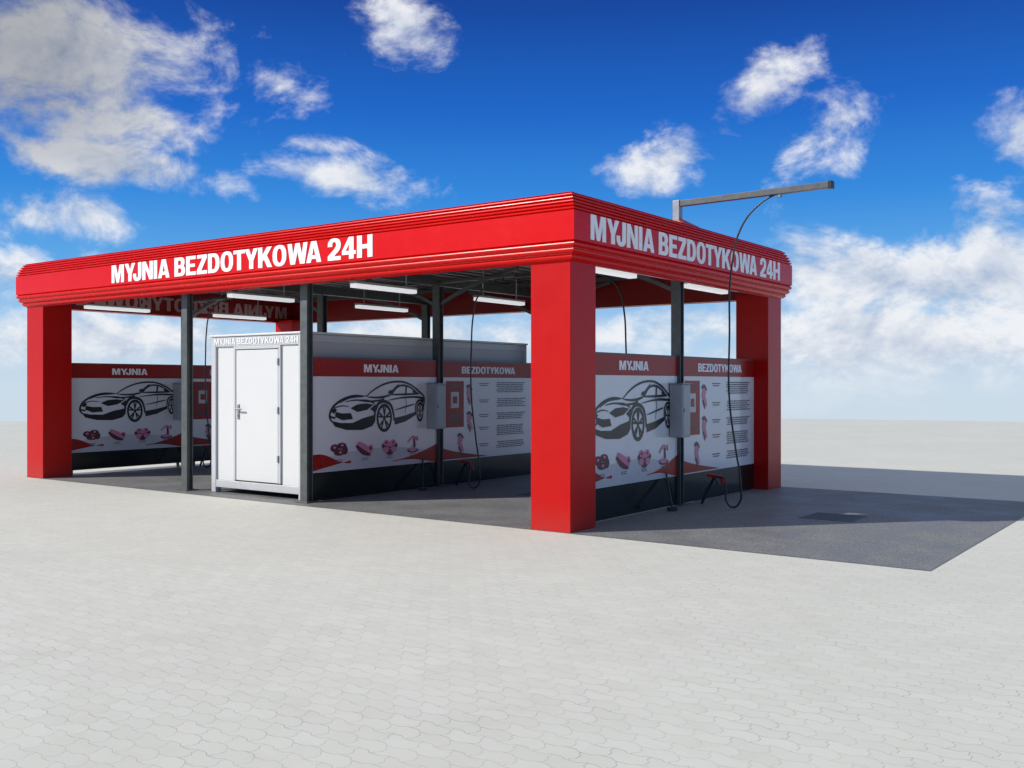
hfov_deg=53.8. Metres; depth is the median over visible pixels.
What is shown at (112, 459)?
panels
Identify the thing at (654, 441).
banner panels
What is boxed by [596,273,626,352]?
hose boom
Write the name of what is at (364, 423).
car drawing
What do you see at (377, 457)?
pale print
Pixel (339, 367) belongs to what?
banner header
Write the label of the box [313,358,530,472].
banner panels
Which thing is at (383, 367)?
header myjnia
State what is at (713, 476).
spray lance
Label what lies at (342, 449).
wall graphics
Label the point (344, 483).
panels
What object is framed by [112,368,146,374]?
header myjnia
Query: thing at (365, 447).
print pink
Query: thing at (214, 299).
hose boom
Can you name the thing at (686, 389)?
cabinet door
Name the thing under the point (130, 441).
pale print
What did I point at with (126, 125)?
sky
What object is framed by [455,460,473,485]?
spray lance
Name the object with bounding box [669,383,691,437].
control box
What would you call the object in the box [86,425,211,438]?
print pink
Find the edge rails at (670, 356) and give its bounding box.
[596,352,753,360]
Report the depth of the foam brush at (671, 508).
13.99 m
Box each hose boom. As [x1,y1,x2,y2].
[193,297,233,467]
[437,274,514,488]
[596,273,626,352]
[671,180,833,507]
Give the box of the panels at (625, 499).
[596,464,753,520]
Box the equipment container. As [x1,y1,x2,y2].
[210,331,527,499]
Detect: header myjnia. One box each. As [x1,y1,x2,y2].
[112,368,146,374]
[364,364,398,372]
[619,360,648,370]
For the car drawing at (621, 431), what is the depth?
13.59 m
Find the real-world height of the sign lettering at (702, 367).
0.130 m
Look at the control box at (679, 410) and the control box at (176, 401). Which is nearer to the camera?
the control box at (679, 410)
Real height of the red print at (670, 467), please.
1.383 m
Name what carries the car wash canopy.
on the wash bay floor
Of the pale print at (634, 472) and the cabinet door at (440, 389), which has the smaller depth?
the pale print at (634, 472)
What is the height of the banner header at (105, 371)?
0.274 m
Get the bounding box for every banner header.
[72,364,211,378]
[313,358,530,377]
[596,353,753,376]
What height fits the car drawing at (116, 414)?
0.833 m
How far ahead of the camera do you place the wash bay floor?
13.58 m
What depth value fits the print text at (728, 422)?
16.28 m
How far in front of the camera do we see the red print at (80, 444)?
21.77 m
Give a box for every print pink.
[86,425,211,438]
[333,387,472,453]
[597,388,706,466]
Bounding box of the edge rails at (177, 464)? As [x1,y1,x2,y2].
[72,363,211,474]
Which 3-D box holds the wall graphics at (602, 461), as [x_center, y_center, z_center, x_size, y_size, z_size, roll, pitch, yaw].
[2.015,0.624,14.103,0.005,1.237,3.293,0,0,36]
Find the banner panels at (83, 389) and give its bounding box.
[72,364,211,452]
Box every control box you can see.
[172,383,180,419]
[426,383,446,428]
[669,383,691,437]
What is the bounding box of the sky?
[0,0,1023,421]
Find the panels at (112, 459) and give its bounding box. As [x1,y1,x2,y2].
[72,445,211,470]
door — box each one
[180,385,180,418]
[236,349,277,482]
[437,386,444,426]
[683,386,689,435]
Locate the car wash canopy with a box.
[16,191,791,532]
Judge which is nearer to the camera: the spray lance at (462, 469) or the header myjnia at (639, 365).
the header myjnia at (639, 365)
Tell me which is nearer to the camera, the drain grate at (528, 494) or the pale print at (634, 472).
the pale print at (634, 472)
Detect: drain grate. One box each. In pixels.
[516,492,530,495]
[799,512,866,521]
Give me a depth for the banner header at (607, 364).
14.31 m
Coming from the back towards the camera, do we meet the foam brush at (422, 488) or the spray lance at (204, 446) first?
the spray lance at (204, 446)
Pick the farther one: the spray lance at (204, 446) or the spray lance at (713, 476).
the spray lance at (204, 446)
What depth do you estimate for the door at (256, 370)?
15.81 m
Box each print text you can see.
[336,382,524,461]
[599,382,749,477]
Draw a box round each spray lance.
[199,445,211,465]
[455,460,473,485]
[701,473,724,503]
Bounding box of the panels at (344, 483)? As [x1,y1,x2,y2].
[313,453,530,500]
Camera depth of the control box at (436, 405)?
17.06 m
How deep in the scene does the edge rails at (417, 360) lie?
16.80 m
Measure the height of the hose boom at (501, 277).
3.528 m
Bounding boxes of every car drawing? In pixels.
[79,381,172,421]
[329,381,424,431]
[596,380,669,440]
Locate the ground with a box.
[0,419,1023,767]
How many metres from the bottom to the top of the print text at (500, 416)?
1.229 m
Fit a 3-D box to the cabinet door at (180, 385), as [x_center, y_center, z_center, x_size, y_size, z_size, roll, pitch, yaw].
[-6.903,0.380,21.258,0.007,0.700,0.215,0,0,36]
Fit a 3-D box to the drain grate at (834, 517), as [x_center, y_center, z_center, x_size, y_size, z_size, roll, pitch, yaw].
[4.237,1.754,13.306,0.680,0.012,0.680,0,0,36]
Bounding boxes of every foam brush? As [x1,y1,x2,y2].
[418,458,426,489]
[665,472,677,510]
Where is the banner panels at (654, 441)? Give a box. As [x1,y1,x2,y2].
[596,353,753,488]
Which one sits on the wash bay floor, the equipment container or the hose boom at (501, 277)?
the equipment container
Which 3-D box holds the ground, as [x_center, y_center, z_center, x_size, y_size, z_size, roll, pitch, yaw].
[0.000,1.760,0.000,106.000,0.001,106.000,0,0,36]
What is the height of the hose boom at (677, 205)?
4.433 m
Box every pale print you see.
[72,390,206,452]
[315,392,458,472]
[596,393,695,487]
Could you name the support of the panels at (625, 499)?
attached to the car wash canopy
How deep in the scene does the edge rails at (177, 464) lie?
20.69 m
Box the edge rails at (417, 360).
[313,357,530,363]
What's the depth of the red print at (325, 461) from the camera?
17.56 m
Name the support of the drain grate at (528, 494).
on the wash bay floor
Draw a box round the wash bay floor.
[32,463,1023,570]
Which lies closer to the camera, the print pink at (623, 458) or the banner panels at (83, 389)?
the print pink at (623, 458)
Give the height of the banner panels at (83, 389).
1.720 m
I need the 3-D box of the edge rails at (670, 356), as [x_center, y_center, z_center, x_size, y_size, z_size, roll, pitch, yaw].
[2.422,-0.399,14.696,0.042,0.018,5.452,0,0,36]
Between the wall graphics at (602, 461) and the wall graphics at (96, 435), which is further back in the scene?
the wall graphics at (96, 435)
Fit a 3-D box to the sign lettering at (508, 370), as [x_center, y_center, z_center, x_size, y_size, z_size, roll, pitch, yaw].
[-0.416,-0.247,18.521,0.002,0.130,1.600,0,0,36]
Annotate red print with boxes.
[72,382,211,449]
[313,381,487,470]
[596,381,716,481]

